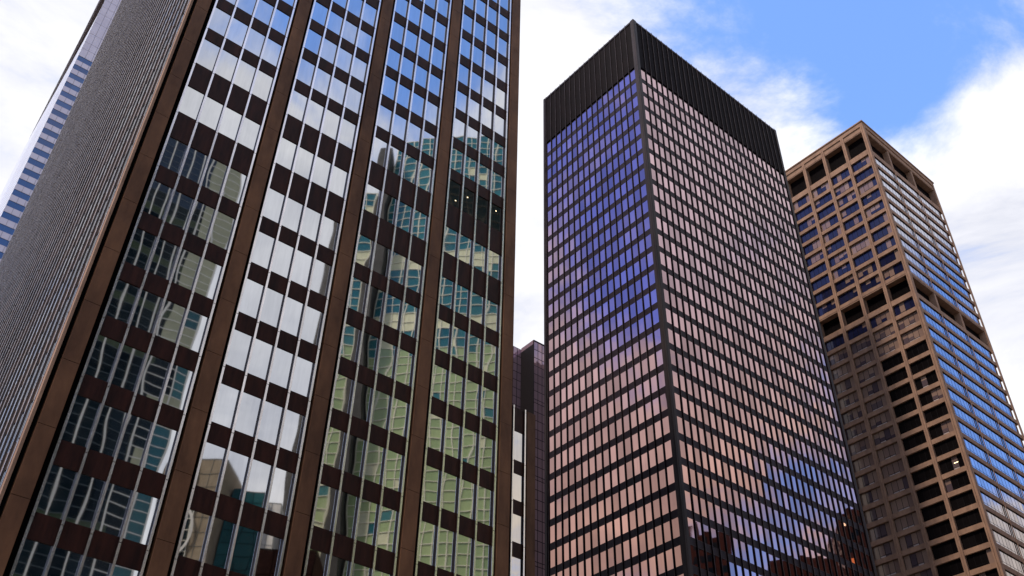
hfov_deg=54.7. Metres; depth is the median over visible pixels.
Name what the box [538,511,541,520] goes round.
window
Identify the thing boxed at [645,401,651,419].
window
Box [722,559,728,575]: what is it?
window
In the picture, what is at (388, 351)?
window
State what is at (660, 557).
window
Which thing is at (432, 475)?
window
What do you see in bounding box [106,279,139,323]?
window
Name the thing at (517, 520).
window
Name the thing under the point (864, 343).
window
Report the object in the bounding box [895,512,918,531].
window
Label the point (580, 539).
window
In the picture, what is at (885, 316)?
window
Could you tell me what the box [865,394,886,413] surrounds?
window
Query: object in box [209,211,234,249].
window
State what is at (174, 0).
side window
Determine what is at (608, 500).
window
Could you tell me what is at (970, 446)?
window
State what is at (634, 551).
window
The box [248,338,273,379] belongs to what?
window
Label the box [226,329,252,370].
window
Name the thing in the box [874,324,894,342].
window
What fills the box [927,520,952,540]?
window
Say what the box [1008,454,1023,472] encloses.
window
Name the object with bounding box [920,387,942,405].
window
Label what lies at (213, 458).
window
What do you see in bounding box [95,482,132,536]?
window
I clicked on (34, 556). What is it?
window
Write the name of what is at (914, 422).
window
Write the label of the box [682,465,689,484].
window
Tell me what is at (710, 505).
window
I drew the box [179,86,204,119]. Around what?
window
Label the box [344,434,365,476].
window
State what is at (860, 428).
window
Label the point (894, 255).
window
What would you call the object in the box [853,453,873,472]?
window
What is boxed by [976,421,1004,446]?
window
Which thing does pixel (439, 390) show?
window
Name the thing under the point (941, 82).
sky
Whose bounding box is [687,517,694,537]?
window
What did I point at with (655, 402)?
window
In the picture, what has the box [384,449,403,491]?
window
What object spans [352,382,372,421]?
window
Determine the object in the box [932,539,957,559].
window
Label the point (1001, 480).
window
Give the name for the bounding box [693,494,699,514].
window
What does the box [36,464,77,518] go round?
window
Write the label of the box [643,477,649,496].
window
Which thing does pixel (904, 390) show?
window
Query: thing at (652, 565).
window
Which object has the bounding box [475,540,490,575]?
window
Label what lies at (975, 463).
window
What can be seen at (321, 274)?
window
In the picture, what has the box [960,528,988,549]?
window
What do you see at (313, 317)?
window
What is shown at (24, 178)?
striped skyscraper
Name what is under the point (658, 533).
window
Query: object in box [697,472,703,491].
window
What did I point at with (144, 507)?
window
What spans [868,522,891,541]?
window
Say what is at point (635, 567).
window
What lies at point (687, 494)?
window
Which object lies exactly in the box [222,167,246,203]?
window
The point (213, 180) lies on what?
window
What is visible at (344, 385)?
window
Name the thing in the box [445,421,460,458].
window
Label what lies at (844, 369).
window
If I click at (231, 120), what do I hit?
window
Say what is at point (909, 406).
window
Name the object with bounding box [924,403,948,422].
window
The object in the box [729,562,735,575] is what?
window
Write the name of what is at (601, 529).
window
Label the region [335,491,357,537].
window
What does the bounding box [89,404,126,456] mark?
window
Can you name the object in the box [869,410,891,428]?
window
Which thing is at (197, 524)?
window
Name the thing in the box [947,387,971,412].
window
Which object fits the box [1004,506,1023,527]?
window
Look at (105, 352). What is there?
window
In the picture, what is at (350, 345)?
window
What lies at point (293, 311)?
window
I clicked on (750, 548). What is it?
window
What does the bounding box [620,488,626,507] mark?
window
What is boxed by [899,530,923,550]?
window
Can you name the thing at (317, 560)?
window
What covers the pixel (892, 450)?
window
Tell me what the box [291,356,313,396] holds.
window
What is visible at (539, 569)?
window
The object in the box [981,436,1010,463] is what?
window
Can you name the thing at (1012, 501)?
window
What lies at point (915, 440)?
window
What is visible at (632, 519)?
window
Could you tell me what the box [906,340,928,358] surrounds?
window
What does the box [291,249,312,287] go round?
window
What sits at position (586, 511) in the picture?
window
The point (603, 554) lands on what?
window
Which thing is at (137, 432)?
window
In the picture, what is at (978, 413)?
window
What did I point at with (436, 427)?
window
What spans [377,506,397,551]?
window
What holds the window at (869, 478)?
in the concrete tower at (934, 437)
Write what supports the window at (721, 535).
in the dark tower at (693, 424)
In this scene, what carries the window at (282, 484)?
in the office tower at (256, 284)
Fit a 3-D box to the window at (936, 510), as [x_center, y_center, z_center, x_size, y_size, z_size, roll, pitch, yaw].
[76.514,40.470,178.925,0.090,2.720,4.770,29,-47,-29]
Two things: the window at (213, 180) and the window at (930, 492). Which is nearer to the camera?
the window at (213, 180)
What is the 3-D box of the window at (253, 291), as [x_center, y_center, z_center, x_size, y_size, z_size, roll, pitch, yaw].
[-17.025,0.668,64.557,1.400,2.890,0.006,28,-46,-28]
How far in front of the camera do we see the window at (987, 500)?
176.67 m
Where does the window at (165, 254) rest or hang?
in the office tower at (256, 284)
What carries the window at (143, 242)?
in the office tower at (256, 284)
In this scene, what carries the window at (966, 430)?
in the concrete tower at (934, 437)
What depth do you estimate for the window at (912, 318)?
201.57 m
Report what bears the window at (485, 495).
in the office tower at (256, 284)
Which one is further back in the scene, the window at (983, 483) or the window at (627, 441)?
the window at (983, 483)
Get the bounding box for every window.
[0,0,188,485]
[13,538,52,575]
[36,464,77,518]
[47,547,82,575]
[62,394,100,447]
[65,473,105,527]
[85,334,120,381]
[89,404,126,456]
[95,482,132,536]
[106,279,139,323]
[111,344,145,391]
[117,414,152,465]
[123,491,158,544]
[125,227,156,269]
[131,289,162,332]
[137,354,170,400]
[143,180,172,219]
[144,423,177,474]
[149,238,178,279]
[155,300,185,342]
[160,137,187,172]
[162,364,193,409]
[166,191,193,229]
[172,248,200,289]
[178,509,210,560]
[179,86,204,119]
[179,309,207,352]
[181,147,207,183]
[187,201,214,239]
[194,258,221,299]
[196,442,226,491]
[199,96,223,129]
[202,157,227,193]
[204,517,235,568]
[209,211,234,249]
[212,383,239,428]
[218,107,242,140]
[220,450,249,499]
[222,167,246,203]
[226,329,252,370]
[230,525,259,575]
[235,392,261,436]
[238,117,260,150]
[239,278,264,318]
[244,459,272,507]
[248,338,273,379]
[251,231,274,268]
[255,533,282,575]
[257,400,283,445]
[260,287,284,327]
[263,188,284,222]
[268,467,293,515]
[269,347,293,388]
[271,240,294,278]
[280,296,303,336]
[280,409,304,453]
[282,197,303,232]
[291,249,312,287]
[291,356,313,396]
[301,206,321,241]
[301,306,322,344]
[306,548,327,575]
[310,259,331,295]
[314,483,337,530]
[319,216,338,250]
[324,426,345,469]
[329,556,349,575]
[332,373,353,413]
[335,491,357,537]
[341,323,360,361]
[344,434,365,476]
[348,277,367,313]
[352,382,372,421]
[357,498,378,545]
[359,332,378,370]
[364,442,384,484]
[366,285,384,321]
[371,390,390,429]
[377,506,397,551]
[378,340,396,378]
[384,294,401,330]
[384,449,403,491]
[390,397,408,436]
[396,348,413,386]
[418,520,436,565]
[423,465,440,505]
[428,413,443,451]
[432,364,447,401]
[437,527,454,572]
[441,472,457,512]
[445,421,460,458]
[448,179,460,208]
[456,534,472,575]
[460,479,475,519]
[462,187,474,216]
[463,428,477,465]
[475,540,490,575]
[476,195,488,224]
[477,486,492,525]
[480,435,493,472]
[490,203,501,231]
[512,513,522,543]
[512,556,521,575]
[513,473,522,502]
[514,430,523,462]
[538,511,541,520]
[538,521,541,531]
[538,531,541,541]
[538,542,541,552]
[538,552,541,562]
[538,568,541,575]
[564,568,568,575]
[570,539,575,557]
[571,564,575,575]
[577,535,582,554]
[578,561,583,575]
[584,507,589,526]
[585,532,589,551]
[585,557,590,575]
[591,504,596,522]
[592,528,597,547]
[593,554,598,574]
[598,500,603,518]
[599,525,604,544]
[600,550,605,570]
[604,472,609,490]
[605,496,610,515]
[606,521,612,540]
[607,547,613,567]
[611,468,617,486]
[612,493,618,511]
[614,518,619,537]
[615,543,621,563]
[619,465,624,483]
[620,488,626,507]
[621,514,627,533]
[623,540,629,560]
[624,437,630,455]
[624,567,630,575]
[626,460,632,479]
[627,485,633,504]
[629,510,635,530]
[631,536,637,556]
[632,433,638,451]
[632,564,638,575]
[633,457,639,475]
[635,481,641,500]
[637,506,643,526]
[639,429,645,447]
[639,532,645,553]
[640,560,647,575]
[641,452,647,471]
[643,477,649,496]
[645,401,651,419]
[645,502,651,522]
[647,425,653,443]
[647,529,653,549]
[649,448,655,467]
[649,556,655,575]
[651,473,657,492]
[652,397,658,415]
[653,498,659,518]
[654,420,661,438]
[655,525,662,545]
[656,349,662,366]
[656,444,663,463]
[657,553,664,574]
[658,371,664,388]
[658,469,665,488]
[660,393,666,411]
[661,494,668,515]
[662,416,669,434]
[663,521,670,542]
[664,440,671,459]
[665,549,673,570]
[667,465,674,484]
[669,491,676,511]
[671,517,679,538]
[674,545,682,566]
[675,393,681,410]
[677,416,683,434]
[679,440,686,458]
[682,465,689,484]
[685,491,691,510]
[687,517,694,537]
[690,469,696,487]
[690,545,697,566]
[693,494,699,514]
[696,521,702,541]
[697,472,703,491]
[699,549,705,569]
[700,498,707,517]
[703,524,710,544]
[706,552,713,572]
[708,501,714,520]
[711,528,717,547]
[714,555,721,575]
[715,505,721,524]
[718,531,725,551]
[722,508,729,527]
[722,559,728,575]
[726,535,732,554]
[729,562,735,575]
[733,538,740,557]
[737,565,742,575]
[740,541,747,561]
[744,568,749,575]
[748,544,754,564]
[829,348,847,365]
[832,362,851,379]
[835,376,854,394]
[839,391,858,408]
[842,406,862,424]
[845,422,866,439]
[848,322,867,339]
[849,437,870,455]
[851,336,870,353]
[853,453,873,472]
[854,350,874,367]
[856,470,878,488]
[858,365,878,382]
[860,487,882,505]
[861,275,880,292]
[862,379,882,397]
[864,504,886,523]
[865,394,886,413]
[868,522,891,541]
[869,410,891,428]
[870,310,890,327]
[872,540,895,559]
[873,426,895,444]
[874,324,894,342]
[876,559,900,575]
[877,442,899,461]
[878,338,898,356]
[880,249,899,266]
[881,459,904,478]
[882,353,903,371]
[883,262,903,279]
[885,476,908,495]
[886,368,907,386]
[890,383,912,401]
[890,494,913,513]
[894,297,914,315]
[894,399,916,417]
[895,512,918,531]
[898,311,919,329]
[898,414,921,433]
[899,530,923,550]
[902,326,923,343]
[903,431,926,450]
[904,549,928,569]
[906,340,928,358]
[907,448,931,467]
[910,568,932,575]
[911,355,933,374]
[912,465,936,484]
[915,371,937,389]
[916,482,941,502]
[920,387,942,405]
[921,501,946,521]
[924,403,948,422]
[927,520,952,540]
[929,419,953,439]
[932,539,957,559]
[934,436,958,456]
[937,356,961,380]
[937,559,963,575]
[939,454,964,473]
[943,372,966,396]
[944,471,969,491]
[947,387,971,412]
[949,490,975,510]
[953,404,977,428]
[955,509,981,529]
[958,421,982,445]
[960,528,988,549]
[963,437,988,462]
[966,548,994,569]
[968,454,994,480]
[970,404,999,431]
[974,473,1000,498]
[975,569,998,575]
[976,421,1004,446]
[980,491,1006,516]
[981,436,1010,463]
[986,453,1015,480]
[986,510,1012,535]
[992,470,1022,498]
[992,529,1018,555]
[998,488,1023,512]
[998,549,1023,574]
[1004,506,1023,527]
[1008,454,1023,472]
[1010,525,1023,542]
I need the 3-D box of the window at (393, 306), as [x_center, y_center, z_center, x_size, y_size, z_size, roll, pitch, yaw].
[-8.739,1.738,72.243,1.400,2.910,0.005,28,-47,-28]
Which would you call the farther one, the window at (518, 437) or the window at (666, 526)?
the window at (666, 526)
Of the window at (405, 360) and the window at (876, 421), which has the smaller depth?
the window at (405, 360)
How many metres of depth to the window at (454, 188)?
84.07 m
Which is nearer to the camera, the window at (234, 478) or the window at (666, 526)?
the window at (234, 478)
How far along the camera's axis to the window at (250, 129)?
72.01 m
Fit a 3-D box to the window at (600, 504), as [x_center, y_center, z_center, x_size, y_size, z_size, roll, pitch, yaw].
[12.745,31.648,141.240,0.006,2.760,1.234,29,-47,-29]
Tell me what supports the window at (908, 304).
in the concrete tower at (934, 437)
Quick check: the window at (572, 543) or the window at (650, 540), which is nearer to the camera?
the window at (650, 540)
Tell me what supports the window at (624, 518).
in the dark tower at (693, 424)
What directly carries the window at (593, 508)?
in the dark tower at (693, 424)
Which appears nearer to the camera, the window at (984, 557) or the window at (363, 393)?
the window at (363, 393)
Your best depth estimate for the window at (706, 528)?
129.62 m
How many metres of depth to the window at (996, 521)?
174.35 m
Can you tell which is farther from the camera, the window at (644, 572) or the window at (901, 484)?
the window at (901, 484)
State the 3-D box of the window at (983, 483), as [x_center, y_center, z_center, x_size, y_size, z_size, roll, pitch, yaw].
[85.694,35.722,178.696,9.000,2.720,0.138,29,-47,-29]
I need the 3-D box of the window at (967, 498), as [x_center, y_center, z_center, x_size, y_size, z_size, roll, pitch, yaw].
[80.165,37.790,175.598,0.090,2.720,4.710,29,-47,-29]
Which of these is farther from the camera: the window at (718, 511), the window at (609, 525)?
the window at (609, 525)
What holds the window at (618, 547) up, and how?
in the dark tower at (693, 424)
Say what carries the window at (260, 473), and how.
in the office tower at (256, 284)
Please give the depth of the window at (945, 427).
185.10 m
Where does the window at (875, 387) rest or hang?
in the concrete tower at (934, 437)
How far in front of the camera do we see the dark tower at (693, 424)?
160.26 m
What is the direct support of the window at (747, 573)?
in the dark tower at (693, 424)
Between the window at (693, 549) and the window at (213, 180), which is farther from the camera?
the window at (693, 549)
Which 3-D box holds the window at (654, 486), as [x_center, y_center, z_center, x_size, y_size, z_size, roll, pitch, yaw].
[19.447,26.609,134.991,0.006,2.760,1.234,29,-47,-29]
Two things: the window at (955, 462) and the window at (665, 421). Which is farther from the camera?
the window at (955, 462)
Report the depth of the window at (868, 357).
205.89 m
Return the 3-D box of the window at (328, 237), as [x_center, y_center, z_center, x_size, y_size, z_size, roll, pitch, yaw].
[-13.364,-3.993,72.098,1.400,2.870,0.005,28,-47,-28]
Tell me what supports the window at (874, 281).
in the concrete tower at (934, 437)
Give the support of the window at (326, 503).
in the office tower at (256, 284)
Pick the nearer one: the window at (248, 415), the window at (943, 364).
the window at (248, 415)
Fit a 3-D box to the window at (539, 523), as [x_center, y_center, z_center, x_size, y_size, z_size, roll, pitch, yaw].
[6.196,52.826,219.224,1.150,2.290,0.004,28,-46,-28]
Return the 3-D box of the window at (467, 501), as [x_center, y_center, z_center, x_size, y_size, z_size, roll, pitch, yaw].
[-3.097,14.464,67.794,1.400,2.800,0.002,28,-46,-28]
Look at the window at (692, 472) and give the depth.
133.85 m
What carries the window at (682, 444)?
in the dark tower at (693, 424)
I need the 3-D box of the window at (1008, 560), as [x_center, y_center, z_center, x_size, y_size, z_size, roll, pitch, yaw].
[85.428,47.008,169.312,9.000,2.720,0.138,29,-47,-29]
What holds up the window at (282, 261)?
in the office tower at (256, 284)
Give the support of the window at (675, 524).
in the dark tower at (693, 424)
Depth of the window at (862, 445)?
197.50 m
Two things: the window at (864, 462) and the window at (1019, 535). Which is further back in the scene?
the window at (864, 462)
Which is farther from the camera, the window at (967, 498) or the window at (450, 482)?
the window at (967, 498)
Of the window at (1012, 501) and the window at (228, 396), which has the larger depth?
the window at (1012, 501)
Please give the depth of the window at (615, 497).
139.45 m
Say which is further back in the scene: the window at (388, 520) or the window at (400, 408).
the window at (400, 408)
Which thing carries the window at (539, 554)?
in the grid tower at (528, 380)
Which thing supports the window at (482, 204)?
in the office tower at (256, 284)
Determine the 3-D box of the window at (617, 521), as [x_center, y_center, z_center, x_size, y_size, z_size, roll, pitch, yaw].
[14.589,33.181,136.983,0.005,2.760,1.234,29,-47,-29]
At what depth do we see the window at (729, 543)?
131.77 m
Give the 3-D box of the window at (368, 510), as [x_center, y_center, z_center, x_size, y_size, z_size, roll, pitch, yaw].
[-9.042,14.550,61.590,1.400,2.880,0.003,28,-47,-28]
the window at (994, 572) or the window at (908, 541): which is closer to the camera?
the window at (994, 572)
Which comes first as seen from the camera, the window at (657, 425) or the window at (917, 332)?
the window at (657, 425)
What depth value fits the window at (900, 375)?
197.86 m
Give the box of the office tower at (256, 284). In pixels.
[0,0,520,575]
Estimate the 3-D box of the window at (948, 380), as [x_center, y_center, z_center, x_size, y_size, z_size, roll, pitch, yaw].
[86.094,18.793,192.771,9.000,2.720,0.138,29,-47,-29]
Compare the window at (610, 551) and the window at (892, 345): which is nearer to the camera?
the window at (610, 551)
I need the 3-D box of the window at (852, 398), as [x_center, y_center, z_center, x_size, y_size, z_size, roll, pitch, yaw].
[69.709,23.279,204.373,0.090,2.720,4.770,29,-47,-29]
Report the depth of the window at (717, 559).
127.87 m
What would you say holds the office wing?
on the ground
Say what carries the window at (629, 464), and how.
in the dark tower at (693, 424)
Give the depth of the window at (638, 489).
136.80 m
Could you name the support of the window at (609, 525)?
in the dark tower at (693, 424)
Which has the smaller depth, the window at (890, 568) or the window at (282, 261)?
the window at (282, 261)
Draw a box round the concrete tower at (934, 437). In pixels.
[785,120,1023,575]
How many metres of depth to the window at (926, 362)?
194.51 m
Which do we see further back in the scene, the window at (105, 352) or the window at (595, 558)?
the window at (595, 558)
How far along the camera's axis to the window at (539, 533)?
217.68 m
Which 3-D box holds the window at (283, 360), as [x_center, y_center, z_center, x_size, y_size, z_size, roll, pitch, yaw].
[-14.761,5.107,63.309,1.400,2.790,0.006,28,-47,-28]
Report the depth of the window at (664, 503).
131.64 m
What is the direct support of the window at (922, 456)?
in the concrete tower at (934, 437)
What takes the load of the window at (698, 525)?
in the dark tower at (693, 424)
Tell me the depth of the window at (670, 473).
133.19 m
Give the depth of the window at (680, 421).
138.03 m
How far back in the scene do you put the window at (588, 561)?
138.20 m
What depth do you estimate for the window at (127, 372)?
56.43 m
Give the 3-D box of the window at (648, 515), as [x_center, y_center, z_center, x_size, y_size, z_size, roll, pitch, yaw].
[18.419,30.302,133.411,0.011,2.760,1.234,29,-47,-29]
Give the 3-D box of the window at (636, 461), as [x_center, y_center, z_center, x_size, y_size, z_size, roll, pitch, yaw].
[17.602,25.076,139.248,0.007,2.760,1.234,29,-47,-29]
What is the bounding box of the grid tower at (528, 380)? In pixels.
[512,340,544,575]
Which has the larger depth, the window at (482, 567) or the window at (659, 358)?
the window at (659, 358)
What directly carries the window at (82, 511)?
in the office tower at (256, 284)
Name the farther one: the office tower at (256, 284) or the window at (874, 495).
the window at (874, 495)
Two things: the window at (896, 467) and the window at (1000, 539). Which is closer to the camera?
the window at (1000, 539)
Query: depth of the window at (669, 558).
126.72 m
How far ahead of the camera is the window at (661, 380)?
143.11 m
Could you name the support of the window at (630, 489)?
in the dark tower at (693, 424)
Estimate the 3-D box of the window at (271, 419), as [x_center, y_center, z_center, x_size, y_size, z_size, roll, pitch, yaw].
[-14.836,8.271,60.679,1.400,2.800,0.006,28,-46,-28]
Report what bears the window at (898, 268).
in the concrete tower at (934, 437)
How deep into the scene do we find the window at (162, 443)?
55.19 m
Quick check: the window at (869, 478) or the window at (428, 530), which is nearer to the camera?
the window at (428, 530)
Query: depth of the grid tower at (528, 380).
240.54 m
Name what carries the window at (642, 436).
in the dark tower at (693, 424)
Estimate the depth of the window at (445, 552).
64.47 m
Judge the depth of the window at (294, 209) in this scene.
70.70 m
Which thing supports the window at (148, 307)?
in the office tower at (256, 284)
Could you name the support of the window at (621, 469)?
in the dark tower at (693, 424)
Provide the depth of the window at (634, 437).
141.78 m
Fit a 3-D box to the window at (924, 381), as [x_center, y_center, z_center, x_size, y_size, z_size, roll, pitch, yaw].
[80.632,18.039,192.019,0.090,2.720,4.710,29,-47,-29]
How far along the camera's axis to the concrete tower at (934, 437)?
201.72 m
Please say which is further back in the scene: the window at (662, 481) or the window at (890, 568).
the window at (890, 568)
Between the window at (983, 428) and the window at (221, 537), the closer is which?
the window at (221, 537)
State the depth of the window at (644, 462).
138.42 m
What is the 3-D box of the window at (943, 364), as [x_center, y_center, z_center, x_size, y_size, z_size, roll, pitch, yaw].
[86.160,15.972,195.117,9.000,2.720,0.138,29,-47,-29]
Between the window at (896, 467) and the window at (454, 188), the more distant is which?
the window at (896, 467)
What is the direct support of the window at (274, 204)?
in the office tower at (256, 284)
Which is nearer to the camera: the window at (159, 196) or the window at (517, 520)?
the window at (159, 196)
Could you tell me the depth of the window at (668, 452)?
135.69 m
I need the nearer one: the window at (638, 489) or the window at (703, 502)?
the window at (703, 502)
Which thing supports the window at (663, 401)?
in the dark tower at (693, 424)
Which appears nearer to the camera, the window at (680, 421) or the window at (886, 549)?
the window at (680, 421)
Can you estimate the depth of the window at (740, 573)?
130.44 m
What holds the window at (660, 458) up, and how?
in the dark tower at (693, 424)
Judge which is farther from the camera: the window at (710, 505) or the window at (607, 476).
the window at (607, 476)
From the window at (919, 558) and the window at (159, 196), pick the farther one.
the window at (919, 558)
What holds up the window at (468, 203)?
in the office tower at (256, 284)
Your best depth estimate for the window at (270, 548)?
56.15 m
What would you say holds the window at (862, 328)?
in the concrete tower at (934, 437)
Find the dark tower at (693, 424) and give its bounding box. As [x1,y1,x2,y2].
[543,19,877,575]
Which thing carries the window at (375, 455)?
in the office tower at (256, 284)
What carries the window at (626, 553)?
in the dark tower at (693, 424)
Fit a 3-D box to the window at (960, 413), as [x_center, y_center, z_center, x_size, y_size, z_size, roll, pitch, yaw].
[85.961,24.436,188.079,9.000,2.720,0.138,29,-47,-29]
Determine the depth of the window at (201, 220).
65.14 m
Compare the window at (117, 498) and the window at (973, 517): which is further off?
the window at (973, 517)
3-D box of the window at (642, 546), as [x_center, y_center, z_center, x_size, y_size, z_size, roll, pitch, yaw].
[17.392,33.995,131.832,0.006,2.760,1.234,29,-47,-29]
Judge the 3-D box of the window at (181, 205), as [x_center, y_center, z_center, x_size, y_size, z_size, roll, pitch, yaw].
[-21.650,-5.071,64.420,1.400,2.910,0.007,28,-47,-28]
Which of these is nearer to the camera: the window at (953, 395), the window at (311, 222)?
the window at (311, 222)
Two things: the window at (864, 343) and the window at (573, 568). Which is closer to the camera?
the window at (573, 568)
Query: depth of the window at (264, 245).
67.29 m
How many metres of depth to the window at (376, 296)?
71.57 m
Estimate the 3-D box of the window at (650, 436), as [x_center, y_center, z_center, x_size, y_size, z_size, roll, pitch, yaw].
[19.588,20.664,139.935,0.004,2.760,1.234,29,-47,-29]
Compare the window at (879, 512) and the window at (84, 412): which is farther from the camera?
the window at (879, 512)
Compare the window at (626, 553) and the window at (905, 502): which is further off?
the window at (905, 502)
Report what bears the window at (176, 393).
in the office tower at (256, 284)
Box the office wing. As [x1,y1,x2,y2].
[508,404,534,575]
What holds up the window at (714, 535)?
in the dark tower at (693, 424)
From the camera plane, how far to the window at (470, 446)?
70.46 m
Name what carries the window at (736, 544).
in the dark tower at (693, 424)
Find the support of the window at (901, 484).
in the concrete tower at (934, 437)
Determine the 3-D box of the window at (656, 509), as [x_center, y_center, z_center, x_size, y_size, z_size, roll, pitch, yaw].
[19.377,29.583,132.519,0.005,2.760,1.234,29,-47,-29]
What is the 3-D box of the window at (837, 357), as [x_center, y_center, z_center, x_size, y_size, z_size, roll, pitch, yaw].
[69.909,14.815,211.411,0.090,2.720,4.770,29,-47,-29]
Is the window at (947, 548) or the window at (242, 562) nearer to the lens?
the window at (242, 562)
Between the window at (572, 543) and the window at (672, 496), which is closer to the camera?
the window at (672, 496)
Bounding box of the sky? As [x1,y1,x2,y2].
[0,0,1023,443]
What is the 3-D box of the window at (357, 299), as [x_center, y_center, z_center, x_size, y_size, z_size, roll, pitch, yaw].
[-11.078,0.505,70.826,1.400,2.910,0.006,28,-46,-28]
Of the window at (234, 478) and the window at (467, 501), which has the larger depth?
the window at (467, 501)
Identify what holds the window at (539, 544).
in the grid tower at (528, 380)
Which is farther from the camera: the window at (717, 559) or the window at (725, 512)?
the window at (725, 512)
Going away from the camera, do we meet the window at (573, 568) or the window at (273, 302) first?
the window at (273, 302)
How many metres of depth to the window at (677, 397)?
140.51 m
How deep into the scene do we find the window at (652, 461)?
137.52 m
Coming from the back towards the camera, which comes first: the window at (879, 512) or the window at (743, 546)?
the window at (879, 512)
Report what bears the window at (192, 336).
in the office tower at (256, 284)
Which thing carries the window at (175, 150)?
in the office tower at (256, 284)
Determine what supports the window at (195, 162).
in the office tower at (256, 284)
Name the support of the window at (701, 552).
in the dark tower at (693, 424)
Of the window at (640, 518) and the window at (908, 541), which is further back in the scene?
the window at (908, 541)
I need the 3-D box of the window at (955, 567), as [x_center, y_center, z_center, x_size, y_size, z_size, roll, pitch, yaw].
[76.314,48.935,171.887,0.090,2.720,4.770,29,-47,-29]
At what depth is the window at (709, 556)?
127.13 m
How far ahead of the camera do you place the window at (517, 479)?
92.27 m
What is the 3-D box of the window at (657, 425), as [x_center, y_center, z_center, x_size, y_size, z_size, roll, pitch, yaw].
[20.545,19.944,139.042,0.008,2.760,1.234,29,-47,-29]
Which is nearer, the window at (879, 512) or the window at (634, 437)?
the window at (634, 437)
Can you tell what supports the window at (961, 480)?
in the concrete tower at (934, 437)
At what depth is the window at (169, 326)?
59.76 m
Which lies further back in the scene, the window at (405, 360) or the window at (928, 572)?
the window at (928, 572)
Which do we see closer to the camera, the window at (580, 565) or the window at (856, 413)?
the window at (580, 565)
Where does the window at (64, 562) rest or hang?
in the office tower at (256, 284)
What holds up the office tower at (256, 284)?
on the ground
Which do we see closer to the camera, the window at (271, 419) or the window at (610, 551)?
the window at (271, 419)
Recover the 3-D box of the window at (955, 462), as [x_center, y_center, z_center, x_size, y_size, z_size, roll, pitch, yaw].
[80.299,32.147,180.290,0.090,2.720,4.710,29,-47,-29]
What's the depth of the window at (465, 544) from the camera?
65.20 m
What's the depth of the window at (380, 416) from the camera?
66.91 m
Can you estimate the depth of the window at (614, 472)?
141.99 m
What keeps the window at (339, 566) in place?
in the office tower at (256, 284)
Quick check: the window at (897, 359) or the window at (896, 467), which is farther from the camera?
the window at (897, 359)
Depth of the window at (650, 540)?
130.97 m
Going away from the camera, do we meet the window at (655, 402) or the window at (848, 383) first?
the window at (655, 402)
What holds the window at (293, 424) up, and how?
in the office tower at (256, 284)
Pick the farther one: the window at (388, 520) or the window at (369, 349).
the window at (369, 349)
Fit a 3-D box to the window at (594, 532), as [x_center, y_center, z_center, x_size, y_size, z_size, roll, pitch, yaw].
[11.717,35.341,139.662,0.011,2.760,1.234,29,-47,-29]
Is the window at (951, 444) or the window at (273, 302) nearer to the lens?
the window at (273, 302)
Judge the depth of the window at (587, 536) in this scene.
140.59 m
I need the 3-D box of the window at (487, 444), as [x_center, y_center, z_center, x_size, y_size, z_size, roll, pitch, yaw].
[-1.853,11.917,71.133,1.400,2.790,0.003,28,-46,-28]
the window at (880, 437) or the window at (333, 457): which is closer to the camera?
the window at (333, 457)
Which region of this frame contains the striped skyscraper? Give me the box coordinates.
[0,0,120,260]
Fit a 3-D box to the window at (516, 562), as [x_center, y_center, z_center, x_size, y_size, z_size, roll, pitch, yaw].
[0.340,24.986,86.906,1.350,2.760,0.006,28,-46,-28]
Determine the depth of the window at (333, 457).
62.85 m
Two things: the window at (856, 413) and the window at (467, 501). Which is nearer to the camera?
the window at (467, 501)
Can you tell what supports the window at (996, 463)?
in the concrete tower at (934, 437)
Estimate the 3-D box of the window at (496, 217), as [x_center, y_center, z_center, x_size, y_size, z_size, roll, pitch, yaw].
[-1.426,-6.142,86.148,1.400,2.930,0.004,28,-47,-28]
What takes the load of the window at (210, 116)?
in the office tower at (256, 284)
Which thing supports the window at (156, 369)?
in the office tower at (256, 284)
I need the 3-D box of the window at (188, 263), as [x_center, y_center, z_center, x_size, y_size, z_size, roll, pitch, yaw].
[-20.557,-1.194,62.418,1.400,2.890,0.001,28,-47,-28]
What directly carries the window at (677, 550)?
in the dark tower at (693, 424)
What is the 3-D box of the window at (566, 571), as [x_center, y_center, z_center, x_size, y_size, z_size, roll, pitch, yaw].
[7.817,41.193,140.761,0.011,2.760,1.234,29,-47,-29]
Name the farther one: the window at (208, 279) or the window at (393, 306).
the window at (393, 306)
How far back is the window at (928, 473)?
183.73 m
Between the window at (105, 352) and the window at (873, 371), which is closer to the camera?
the window at (105, 352)

